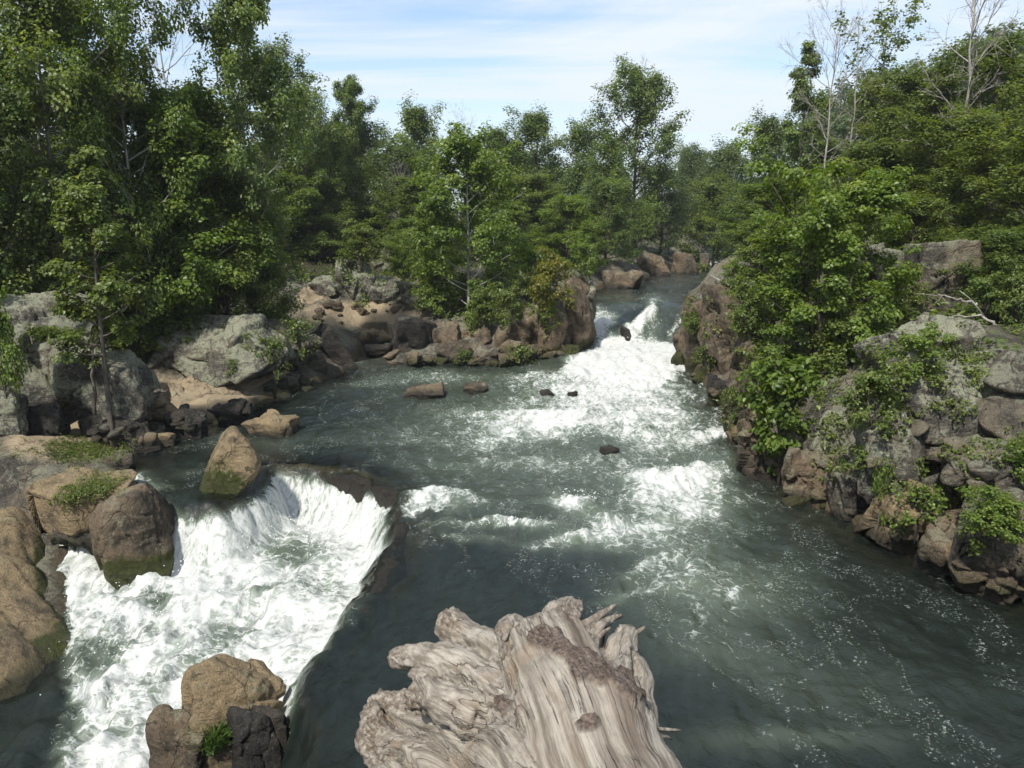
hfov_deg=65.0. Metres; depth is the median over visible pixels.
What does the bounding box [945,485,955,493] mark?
loose stone
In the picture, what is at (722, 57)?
sky
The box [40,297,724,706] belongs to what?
spray
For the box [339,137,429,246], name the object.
leafy tree
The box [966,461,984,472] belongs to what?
loose stone
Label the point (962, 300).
fallen branch
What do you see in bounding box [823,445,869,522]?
boulder
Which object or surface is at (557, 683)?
driftwood trunk
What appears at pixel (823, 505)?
loose stone
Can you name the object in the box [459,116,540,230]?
leafy tree
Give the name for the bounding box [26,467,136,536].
rock slab
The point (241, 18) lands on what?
leafy tree
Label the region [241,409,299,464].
rock
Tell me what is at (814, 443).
boulder
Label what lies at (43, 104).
sycamore tree
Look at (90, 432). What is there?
loose stone
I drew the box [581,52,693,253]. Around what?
leafy tree
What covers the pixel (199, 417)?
rock
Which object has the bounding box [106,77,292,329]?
sycamore tree
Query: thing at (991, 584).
loose stone
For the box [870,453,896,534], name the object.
leafy shrub
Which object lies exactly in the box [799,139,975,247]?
leafy tree
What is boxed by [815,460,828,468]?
loose stone
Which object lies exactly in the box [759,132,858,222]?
leafy tree
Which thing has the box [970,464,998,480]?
loose stone
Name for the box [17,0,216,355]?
sycamore tree
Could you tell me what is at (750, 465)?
boulder
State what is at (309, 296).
rock ledge
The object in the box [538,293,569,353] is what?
rock column
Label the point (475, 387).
rock
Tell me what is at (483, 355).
rock slab
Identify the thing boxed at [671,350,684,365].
rock
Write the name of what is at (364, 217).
leafy tree
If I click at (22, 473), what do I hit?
terrain
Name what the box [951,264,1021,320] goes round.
leafy shrub
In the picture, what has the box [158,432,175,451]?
rock
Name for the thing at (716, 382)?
rock
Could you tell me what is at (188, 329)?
creeper
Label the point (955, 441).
loose stone
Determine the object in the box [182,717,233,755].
grass tuft
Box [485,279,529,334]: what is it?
leafy shrub
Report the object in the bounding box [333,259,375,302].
rock crag
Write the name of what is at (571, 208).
leafy tree
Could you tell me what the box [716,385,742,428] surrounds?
leafy shrub
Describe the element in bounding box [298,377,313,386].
loose stone
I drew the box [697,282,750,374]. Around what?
rock cliff
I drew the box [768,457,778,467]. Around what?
loose stone
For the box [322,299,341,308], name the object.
rock
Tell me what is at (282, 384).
loose stone
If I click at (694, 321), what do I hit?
leafy shrub
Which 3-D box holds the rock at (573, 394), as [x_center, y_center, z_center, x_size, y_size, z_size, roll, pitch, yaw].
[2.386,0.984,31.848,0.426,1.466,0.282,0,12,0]
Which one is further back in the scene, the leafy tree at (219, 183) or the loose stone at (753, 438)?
the leafy tree at (219, 183)
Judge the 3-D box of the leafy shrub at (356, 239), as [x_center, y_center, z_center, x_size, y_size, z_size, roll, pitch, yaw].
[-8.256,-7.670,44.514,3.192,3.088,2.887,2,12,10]
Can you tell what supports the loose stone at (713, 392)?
on the rock at (716, 382)
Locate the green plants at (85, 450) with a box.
[11,432,136,472]
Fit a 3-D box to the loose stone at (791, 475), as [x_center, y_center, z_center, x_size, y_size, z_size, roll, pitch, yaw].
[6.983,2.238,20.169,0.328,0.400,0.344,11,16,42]
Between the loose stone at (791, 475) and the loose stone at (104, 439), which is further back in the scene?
the loose stone at (104, 439)
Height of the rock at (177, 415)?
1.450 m
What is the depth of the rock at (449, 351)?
37.08 m
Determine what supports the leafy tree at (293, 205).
on the terrain at (22, 473)
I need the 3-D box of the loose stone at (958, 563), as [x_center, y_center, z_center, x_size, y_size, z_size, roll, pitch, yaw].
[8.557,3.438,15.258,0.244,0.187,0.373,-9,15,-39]
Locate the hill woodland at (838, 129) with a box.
[785,17,1023,188]
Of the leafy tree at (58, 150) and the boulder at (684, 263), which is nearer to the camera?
the leafy tree at (58, 150)
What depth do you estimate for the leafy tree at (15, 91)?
26.11 m
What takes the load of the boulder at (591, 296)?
on the terrain at (22, 473)
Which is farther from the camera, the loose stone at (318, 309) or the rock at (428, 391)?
the loose stone at (318, 309)
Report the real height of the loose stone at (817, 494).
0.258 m
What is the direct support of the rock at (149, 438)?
in the river
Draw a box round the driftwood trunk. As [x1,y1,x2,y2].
[354,596,681,767]
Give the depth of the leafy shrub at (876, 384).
17.25 m
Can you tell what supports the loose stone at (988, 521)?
on the boulder at (1009, 557)
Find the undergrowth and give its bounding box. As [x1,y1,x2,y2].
[136,213,1023,358]
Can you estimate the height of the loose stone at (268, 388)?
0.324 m
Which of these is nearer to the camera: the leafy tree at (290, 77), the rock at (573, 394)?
the rock at (573, 394)
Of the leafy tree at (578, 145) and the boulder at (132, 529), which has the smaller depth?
the boulder at (132, 529)
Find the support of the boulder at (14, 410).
on the terrain at (22, 473)
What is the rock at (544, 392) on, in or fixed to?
in the river
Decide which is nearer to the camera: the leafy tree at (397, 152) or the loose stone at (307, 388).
the loose stone at (307, 388)
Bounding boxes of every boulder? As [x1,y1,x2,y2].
[0,290,109,412]
[0,388,28,436]
[26,401,70,435]
[48,336,160,421]
[89,483,174,589]
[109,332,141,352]
[145,703,206,767]
[146,313,295,387]
[180,653,285,767]
[199,426,260,507]
[225,706,282,767]
[268,318,322,371]
[306,351,327,375]
[388,314,436,352]
[431,321,460,343]
[460,324,491,343]
[494,320,529,347]
[587,278,596,346]
[600,269,643,288]
[636,250,670,278]
[671,251,698,273]
[736,418,787,491]
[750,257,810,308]
[781,447,834,504]
[802,409,852,454]
[813,237,903,310]
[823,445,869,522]
[853,312,987,393]
[853,409,924,504]
[892,350,994,464]
[902,239,982,309]
[912,509,960,581]
[941,434,1023,507]
[945,540,1023,606]
[948,488,1023,597]
[978,349,1023,439]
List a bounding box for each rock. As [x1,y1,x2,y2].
[113,449,135,470]
[138,432,157,457]
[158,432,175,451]
[164,403,189,442]
[184,409,207,439]
[207,398,249,425]
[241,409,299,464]
[252,705,288,755]
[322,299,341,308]
[351,303,363,309]
[358,328,391,346]
[403,382,445,399]
[436,339,469,366]
[463,381,487,394]
[499,339,538,366]
[539,389,553,395]
[559,344,579,354]
[567,391,577,396]
[599,445,619,454]
[620,325,630,340]
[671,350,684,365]
[690,366,709,386]
[700,252,709,270]
[705,374,726,413]
[722,404,745,443]
[726,423,737,449]
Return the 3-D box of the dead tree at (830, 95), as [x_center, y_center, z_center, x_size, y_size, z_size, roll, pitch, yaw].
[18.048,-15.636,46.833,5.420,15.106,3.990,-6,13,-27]
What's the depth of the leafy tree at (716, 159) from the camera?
88.29 m
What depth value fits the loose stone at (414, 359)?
36.11 m
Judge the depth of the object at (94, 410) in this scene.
24.00 m
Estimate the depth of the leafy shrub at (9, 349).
22.68 m
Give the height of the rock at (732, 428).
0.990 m
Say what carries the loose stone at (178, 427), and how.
on the rock at (177, 415)
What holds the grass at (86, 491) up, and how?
on the rock slab at (46, 517)
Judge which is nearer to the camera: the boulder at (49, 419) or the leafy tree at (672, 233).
the boulder at (49, 419)
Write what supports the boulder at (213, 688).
on the terrain at (22, 473)
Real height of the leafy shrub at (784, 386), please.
3.708 m
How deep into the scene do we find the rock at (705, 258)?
74.98 m
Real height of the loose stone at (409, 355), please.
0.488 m
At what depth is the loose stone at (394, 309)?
44.36 m
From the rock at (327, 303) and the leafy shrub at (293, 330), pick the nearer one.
the leafy shrub at (293, 330)
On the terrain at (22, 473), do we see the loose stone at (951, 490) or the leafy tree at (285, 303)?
the leafy tree at (285, 303)
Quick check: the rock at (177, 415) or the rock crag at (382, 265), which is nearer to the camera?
the rock at (177, 415)
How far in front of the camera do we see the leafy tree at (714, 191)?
75.57 m
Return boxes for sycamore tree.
[0,0,162,313]
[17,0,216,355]
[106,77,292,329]
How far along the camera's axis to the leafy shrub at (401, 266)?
49.90 m
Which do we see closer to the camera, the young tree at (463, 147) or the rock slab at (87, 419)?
the rock slab at (87, 419)
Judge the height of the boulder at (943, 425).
2.667 m
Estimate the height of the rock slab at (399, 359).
1.126 m
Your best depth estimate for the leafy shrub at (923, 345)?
17.19 m
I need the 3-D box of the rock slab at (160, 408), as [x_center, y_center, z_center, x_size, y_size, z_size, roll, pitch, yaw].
[-12.659,0.747,27.200,2.486,1.497,1.212,-3,12,-13]
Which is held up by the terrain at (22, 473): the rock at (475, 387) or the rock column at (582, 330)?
the rock column at (582, 330)
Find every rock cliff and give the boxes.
[672,296,701,374]
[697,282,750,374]
[713,278,745,289]
[726,308,782,422]
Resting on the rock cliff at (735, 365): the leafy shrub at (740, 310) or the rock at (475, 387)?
the leafy shrub at (740, 310)
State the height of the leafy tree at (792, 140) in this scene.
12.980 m
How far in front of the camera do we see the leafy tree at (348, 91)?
62.54 m
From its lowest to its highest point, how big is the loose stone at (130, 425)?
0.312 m
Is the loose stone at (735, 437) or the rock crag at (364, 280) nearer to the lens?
the loose stone at (735, 437)
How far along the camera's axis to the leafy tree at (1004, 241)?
26.24 m
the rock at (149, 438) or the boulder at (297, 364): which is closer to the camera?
the rock at (149, 438)
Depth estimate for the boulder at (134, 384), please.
24.75 m
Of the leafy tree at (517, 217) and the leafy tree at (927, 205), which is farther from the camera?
the leafy tree at (517, 217)
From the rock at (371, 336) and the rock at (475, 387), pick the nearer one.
the rock at (475, 387)
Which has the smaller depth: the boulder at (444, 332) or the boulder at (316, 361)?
the boulder at (316, 361)
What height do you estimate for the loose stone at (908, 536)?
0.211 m
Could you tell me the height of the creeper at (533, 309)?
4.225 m
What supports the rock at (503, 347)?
on the terrain at (22, 473)
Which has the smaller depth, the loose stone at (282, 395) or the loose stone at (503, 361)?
the loose stone at (282, 395)
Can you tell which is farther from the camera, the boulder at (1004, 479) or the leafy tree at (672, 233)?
the leafy tree at (672, 233)
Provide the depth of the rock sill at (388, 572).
16.61 m
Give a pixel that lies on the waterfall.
(71, 719)
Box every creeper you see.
[81,315,292,356]
[330,254,563,339]
[684,289,810,408]
[803,315,1023,555]
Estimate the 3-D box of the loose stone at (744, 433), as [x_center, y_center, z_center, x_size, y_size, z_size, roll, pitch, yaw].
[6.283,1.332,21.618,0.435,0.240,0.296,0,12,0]
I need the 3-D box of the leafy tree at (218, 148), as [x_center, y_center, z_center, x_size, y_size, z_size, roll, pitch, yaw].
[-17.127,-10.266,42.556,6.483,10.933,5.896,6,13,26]
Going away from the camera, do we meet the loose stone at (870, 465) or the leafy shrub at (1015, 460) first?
the leafy shrub at (1015, 460)
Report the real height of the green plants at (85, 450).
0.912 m
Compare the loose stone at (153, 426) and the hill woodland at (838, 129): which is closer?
the loose stone at (153, 426)
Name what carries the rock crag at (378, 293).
on the terrain at (22, 473)
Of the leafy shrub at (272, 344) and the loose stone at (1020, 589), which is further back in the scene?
the leafy shrub at (272, 344)
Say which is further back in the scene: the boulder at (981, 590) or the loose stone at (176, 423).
the loose stone at (176, 423)
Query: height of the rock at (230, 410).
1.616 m
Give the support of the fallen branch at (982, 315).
on the terrain at (22, 473)
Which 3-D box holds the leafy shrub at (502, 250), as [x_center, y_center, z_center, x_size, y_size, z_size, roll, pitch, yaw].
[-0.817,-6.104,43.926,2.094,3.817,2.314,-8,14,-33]
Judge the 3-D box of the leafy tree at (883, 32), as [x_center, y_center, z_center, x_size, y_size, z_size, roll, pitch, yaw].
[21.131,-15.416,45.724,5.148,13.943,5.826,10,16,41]
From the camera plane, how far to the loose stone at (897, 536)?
16.97 m
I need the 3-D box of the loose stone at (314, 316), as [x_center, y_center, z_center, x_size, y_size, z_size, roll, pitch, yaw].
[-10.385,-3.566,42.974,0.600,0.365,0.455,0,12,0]
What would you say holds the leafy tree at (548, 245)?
on the terrain at (22, 473)
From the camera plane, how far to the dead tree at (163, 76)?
36.00 m
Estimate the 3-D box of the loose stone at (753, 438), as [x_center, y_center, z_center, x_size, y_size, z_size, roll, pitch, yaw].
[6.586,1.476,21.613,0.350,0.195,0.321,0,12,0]
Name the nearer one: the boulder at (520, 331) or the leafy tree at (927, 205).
the leafy tree at (927, 205)
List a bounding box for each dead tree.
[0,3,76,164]
[129,0,225,134]
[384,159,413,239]
[438,102,483,208]
[774,0,878,185]
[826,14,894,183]
[895,0,1021,230]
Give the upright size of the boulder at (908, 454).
2.798 m
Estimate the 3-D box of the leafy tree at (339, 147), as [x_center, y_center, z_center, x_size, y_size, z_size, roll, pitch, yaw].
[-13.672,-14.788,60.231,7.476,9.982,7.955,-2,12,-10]
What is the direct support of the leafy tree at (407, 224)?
on the terrain at (22, 473)
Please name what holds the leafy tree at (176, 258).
on the terrain at (22, 473)
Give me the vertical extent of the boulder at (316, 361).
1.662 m
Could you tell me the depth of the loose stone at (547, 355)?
37.74 m
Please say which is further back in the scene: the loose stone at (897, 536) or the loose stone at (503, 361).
the loose stone at (503, 361)
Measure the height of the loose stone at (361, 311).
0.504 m
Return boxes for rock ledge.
[159,347,322,400]
[291,274,413,306]
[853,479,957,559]
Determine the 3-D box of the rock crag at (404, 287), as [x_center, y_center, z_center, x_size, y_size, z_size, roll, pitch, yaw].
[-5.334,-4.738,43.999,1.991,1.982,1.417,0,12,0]
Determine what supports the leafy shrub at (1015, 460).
on the boulder at (1004, 479)
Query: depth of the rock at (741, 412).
26.04 m
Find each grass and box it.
[13,433,130,470]
[47,467,129,510]
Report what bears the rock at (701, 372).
on the terrain at (22, 473)
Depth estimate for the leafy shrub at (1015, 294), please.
23.60 m
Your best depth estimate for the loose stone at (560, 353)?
37.94 m
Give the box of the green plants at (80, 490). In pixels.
[31,468,138,515]
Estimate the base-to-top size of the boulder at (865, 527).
1.976 m
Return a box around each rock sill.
[292,465,408,563]
[361,506,408,613]
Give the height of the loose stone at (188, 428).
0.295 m
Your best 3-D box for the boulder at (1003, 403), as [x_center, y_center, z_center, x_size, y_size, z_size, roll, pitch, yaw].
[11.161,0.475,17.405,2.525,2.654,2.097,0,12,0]
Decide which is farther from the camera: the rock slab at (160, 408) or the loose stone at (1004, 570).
the rock slab at (160, 408)
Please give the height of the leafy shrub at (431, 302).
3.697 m
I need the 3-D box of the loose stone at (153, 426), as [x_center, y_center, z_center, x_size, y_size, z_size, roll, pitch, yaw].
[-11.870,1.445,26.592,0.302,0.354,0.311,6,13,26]
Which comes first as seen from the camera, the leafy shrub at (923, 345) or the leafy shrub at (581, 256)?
the leafy shrub at (923, 345)
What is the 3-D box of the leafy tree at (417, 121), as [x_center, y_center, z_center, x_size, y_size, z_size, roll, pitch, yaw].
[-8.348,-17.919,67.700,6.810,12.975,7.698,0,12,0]
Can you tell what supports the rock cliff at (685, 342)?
on the terrain at (22, 473)
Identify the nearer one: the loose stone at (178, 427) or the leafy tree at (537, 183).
the loose stone at (178, 427)
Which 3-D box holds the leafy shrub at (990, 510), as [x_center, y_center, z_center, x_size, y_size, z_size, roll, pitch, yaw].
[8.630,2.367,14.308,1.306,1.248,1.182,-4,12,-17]
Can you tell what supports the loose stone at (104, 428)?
on the rock slab at (142, 429)
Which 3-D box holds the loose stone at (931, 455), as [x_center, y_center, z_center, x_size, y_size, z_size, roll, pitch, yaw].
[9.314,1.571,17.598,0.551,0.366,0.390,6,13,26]
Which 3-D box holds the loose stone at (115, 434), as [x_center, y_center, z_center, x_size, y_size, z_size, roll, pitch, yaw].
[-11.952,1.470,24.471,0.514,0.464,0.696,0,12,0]
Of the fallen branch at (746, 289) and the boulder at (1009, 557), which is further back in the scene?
the fallen branch at (746, 289)
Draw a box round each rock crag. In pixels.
[307,275,338,296]
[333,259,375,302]
[367,276,400,303]
[370,247,395,271]
[396,280,431,310]
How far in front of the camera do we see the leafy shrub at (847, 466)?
17.83 m
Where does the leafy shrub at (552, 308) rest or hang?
on the rock column at (558, 337)
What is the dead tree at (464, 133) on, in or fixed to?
on the terrain at (22, 473)
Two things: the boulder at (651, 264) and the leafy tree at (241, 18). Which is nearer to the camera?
the leafy tree at (241, 18)
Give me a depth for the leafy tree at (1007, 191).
29.43 m
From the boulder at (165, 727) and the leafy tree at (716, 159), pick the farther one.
the leafy tree at (716, 159)
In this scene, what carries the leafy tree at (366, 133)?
on the terrain at (22, 473)
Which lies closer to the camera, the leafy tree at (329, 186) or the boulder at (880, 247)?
the boulder at (880, 247)
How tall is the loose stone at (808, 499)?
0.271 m
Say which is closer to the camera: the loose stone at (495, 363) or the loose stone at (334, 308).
the loose stone at (495, 363)
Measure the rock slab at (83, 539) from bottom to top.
1.758 m
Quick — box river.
[111,244,1023,767]
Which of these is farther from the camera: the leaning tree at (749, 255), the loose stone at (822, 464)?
the leaning tree at (749, 255)
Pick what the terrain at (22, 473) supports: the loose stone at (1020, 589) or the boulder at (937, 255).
the boulder at (937, 255)
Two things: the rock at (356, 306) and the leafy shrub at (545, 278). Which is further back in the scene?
the rock at (356, 306)
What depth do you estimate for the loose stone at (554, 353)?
37.81 m
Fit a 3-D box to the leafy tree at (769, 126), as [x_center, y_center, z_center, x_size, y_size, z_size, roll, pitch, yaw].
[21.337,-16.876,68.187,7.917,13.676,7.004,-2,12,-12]
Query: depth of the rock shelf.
17.36 m
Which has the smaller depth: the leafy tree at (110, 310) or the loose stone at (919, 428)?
the loose stone at (919, 428)
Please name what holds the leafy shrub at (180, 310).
on the boulder at (206, 353)
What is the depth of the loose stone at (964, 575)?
15.10 m
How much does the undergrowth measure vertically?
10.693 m
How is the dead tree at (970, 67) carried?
on the terrain at (22, 473)
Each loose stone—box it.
[87,429,101,435]
[90,435,104,444]
[92,424,103,434]
[98,420,109,433]
[102,435,109,443]
[107,426,124,440]
[124,420,138,431]
[149,422,158,430]
[170,420,184,426]
[172,425,181,429]
[182,423,196,432]
[241,405,255,414]
[244,401,251,406]
[263,385,271,391]
[276,378,287,389]
[276,392,290,399]
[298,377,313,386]
[301,385,313,390]
[312,314,322,319]
[314,307,322,314]
[332,306,341,310]
[356,307,366,315]
[383,349,399,359]
[390,305,401,313]
[406,352,419,365]
[406,352,421,362]
[423,355,435,362]
[434,357,448,364]
[467,358,481,364]
[490,351,499,356]
[492,360,498,365]
[498,353,510,366]
[541,352,555,358]
[549,351,556,356]
[557,350,564,356]
[708,387,718,396]
[731,434,739,442]
[737,430,753,437]
[750,435,760,441]
[761,450,769,456]
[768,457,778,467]
[781,495,804,508]
[782,468,797,480]
[805,495,812,503]
[810,488,826,500]
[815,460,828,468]
[819,503,826,507]
[865,454,888,471]
[869,459,896,469]
[888,526,912,542]
[902,531,918,540]
[907,419,930,438]
[909,542,918,548]
[922,435,931,443]
[924,448,941,462]
[940,462,967,486]
[943,436,969,452]
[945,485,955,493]
[952,559,971,570]
[952,566,987,582]
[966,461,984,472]
[966,479,987,487]
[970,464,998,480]
[975,571,988,576]
[984,516,1011,532]
[986,578,1012,594]
[994,574,1018,589]
[997,567,1008,574]
[1015,585,1023,592]
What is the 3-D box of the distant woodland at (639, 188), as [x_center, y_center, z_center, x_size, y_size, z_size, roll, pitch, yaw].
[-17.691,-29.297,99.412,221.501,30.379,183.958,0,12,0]
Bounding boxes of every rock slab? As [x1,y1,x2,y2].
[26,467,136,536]
[50,528,92,554]
[75,410,107,436]
[104,415,161,453]
[145,383,176,422]
[314,323,357,375]
[364,343,392,357]
[387,353,435,366]
[472,348,501,367]
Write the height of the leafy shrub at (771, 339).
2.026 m
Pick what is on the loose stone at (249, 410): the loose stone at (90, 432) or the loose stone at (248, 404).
the loose stone at (248, 404)
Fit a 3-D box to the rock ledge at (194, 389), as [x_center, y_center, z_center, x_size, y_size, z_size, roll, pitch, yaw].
[-10.514,-0.207,32.794,3.667,2.269,12.794,6,13,29]
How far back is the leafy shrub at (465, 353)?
36.71 m
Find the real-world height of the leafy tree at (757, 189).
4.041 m
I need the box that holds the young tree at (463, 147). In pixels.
[402,121,531,323]
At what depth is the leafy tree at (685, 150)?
119.40 m
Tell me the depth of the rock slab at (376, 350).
40.28 m
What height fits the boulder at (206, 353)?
2.821 m
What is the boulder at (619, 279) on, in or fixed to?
on the terrain at (22, 473)
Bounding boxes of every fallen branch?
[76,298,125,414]
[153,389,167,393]
[711,271,784,343]
[924,294,977,305]
[951,290,996,325]
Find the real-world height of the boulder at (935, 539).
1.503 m
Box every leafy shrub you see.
[0,285,31,398]
[116,303,174,358]
[148,298,208,331]
[223,359,238,383]
[257,332,291,386]
[280,315,321,361]
[333,217,387,272]
[391,245,417,280]
[407,259,464,318]
[452,347,475,366]
[461,281,504,329]
[480,242,515,296]
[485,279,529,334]
[505,342,539,366]
[506,233,557,300]
[525,246,578,310]
[539,299,560,331]
[566,232,600,279]
[679,302,699,337]
[690,343,716,375]
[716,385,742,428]
[718,257,751,288]
[720,278,774,337]
[733,347,827,485]
[747,328,795,373]
[795,303,888,377]
[830,351,916,440]
[836,440,871,477]
[864,251,945,319]
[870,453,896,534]
[876,321,959,384]
[881,474,951,543]
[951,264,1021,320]
[954,484,1023,548]
[987,256,1023,327]
[1001,437,1023,485]
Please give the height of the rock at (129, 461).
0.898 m
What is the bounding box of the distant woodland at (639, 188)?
[8,110,856,232]
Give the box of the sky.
[0,0,1023,214]
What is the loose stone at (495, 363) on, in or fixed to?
on the loose stone
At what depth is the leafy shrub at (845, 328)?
23.89 m
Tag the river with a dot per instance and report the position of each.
(775, 632)
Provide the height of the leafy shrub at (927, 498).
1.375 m
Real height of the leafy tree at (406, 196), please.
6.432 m
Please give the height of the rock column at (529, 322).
2.873 m
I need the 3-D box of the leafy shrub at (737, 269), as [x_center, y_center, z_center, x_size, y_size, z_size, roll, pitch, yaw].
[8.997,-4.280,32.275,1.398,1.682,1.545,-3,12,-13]
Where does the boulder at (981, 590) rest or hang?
on the terrain at (22, 473)
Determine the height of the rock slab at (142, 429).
1.171 m
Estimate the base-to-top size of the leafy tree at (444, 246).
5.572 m
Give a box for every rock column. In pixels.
[522,303,539,344]
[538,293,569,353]
[557,270,596,351]
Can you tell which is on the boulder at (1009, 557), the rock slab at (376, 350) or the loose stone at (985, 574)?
the loose stone at (985, 574)
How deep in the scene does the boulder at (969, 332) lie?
18.95 m
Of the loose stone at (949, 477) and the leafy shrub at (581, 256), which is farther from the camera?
the leafy shrub at (581, 256)
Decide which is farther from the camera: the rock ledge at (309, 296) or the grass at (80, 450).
the rock ledge at (309, 296)
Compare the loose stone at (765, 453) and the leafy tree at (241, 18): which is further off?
the leafy tree at (241, 18)
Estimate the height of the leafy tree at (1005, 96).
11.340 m
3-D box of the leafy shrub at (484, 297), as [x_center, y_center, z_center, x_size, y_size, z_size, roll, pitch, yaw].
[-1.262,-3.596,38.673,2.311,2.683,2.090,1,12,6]
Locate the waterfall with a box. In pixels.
[0,470,394,767]
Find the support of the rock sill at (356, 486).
on the terrain at (22, 473)
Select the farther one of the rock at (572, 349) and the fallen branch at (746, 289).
the rock at (572, 349)
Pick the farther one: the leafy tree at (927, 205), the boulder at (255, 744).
the leafy tree at (927, 205)
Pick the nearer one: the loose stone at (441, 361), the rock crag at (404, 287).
the loose stone at (441, 361)
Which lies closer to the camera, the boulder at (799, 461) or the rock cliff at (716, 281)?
the boulder at (799, 461)
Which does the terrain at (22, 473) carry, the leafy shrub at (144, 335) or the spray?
the leafy shrub at (144, 335)
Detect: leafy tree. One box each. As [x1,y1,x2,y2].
[0,10,75,297]
[0,66,91,268]
[0,180,93,294]
[4,154,168,350]
[23,145,163,449]
[33,55,141,254]
[89,186,240,351]
[126,89,252,250]
[165,163,302,333]
[167,0,316,313]
[213,195,305,319]
[215,171,346,256]
[231,30,330,249]
[257,83,342,255]
[286,171,363,255]
[292,119,378,249]
[314,112,393,236]
[317,74,389,221]
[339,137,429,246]
[350,202,398,239]
[368,175,479,264]
[372,217,434,280]
[377,89,448,223]
[395,203,482,301]
[457,207,552,259]
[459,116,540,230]
[481,172,580,243]
[495,99,571,233]
[508,234,593,256]
[529,115,626,241]
[531,193,617,272]
[568,176,651,263]
[574,128,664,254]
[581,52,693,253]
[622,156,708,254]
[660,140,722,238]
[669,140,705,227]
[671,170,747,271]
[672,133,767,257]
[693,179,828,246]
[719,103,797,251]
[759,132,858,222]
[770,39,836,203]
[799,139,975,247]
[830,0,936,224]
[838,59,968,204]
[868,191,967,250]
[880,100,1023,254]
[909,16,1023,233]
[931,224,1023,293]
[943,118,1023,276]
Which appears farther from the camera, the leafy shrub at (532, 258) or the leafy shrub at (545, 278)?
the leafy shrub at (532, 258)
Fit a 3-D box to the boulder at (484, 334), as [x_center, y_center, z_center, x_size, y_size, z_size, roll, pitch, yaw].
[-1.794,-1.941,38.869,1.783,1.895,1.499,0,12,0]
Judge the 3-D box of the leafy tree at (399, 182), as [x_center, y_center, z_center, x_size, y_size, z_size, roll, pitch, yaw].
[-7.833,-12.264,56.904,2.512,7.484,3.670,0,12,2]
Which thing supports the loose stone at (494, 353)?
on the rock slab at (483, 355)
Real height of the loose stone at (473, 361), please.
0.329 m
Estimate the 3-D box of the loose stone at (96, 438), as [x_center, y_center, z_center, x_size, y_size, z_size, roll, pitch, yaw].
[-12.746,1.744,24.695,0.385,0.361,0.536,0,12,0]
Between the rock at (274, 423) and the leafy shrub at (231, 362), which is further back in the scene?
the leafy shrub at (231, 362)
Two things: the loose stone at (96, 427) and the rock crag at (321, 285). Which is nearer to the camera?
the loose stone at (96, 427)
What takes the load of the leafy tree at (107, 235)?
on the terrain at (22, 473)
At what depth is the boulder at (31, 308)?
25.33 m
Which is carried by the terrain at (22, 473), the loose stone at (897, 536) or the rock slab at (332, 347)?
the rock slab at (332, 347)
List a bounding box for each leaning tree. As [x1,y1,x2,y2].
[724,196,821,319]
[729,122,935,384]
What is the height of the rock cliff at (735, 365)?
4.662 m
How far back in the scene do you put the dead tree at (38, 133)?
34.54 m
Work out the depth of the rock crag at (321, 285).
45.19 m
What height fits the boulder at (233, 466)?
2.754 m
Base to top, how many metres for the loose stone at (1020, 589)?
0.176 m
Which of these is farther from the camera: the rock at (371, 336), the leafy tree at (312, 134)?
the leafy tree at (312, 134)
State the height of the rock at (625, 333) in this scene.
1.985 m
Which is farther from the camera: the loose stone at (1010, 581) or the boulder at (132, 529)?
the boulder at (132, 529)
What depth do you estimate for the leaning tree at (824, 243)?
24.20 m
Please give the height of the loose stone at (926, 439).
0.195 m
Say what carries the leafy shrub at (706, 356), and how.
on the terrain at (22, 473)
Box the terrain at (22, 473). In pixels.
[0,115,1023,621]
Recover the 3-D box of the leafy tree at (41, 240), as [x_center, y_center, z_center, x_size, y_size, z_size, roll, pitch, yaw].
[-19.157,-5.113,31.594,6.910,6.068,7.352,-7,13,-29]
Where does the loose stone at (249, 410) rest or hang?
on the rock at (230, 410)
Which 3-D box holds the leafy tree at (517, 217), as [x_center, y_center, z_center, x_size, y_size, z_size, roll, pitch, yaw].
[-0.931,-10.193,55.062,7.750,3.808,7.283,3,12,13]
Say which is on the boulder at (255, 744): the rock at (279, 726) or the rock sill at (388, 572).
the rock at (279, 726)
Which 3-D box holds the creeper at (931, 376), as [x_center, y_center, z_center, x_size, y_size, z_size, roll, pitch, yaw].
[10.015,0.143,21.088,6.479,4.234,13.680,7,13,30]
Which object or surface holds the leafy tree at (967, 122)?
on the terrain at (22, 473)
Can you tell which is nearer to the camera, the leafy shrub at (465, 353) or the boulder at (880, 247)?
the boulder at (880, 247)
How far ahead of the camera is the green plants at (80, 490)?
19.82 m
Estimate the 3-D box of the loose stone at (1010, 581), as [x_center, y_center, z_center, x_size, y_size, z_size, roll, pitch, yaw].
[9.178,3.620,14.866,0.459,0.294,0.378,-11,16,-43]
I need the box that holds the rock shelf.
[0,506,73,705]
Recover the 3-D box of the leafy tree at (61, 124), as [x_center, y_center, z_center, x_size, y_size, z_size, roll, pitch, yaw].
[-20.055,-9.765,38.897,6.773,12.612,7.446,3,12,16]

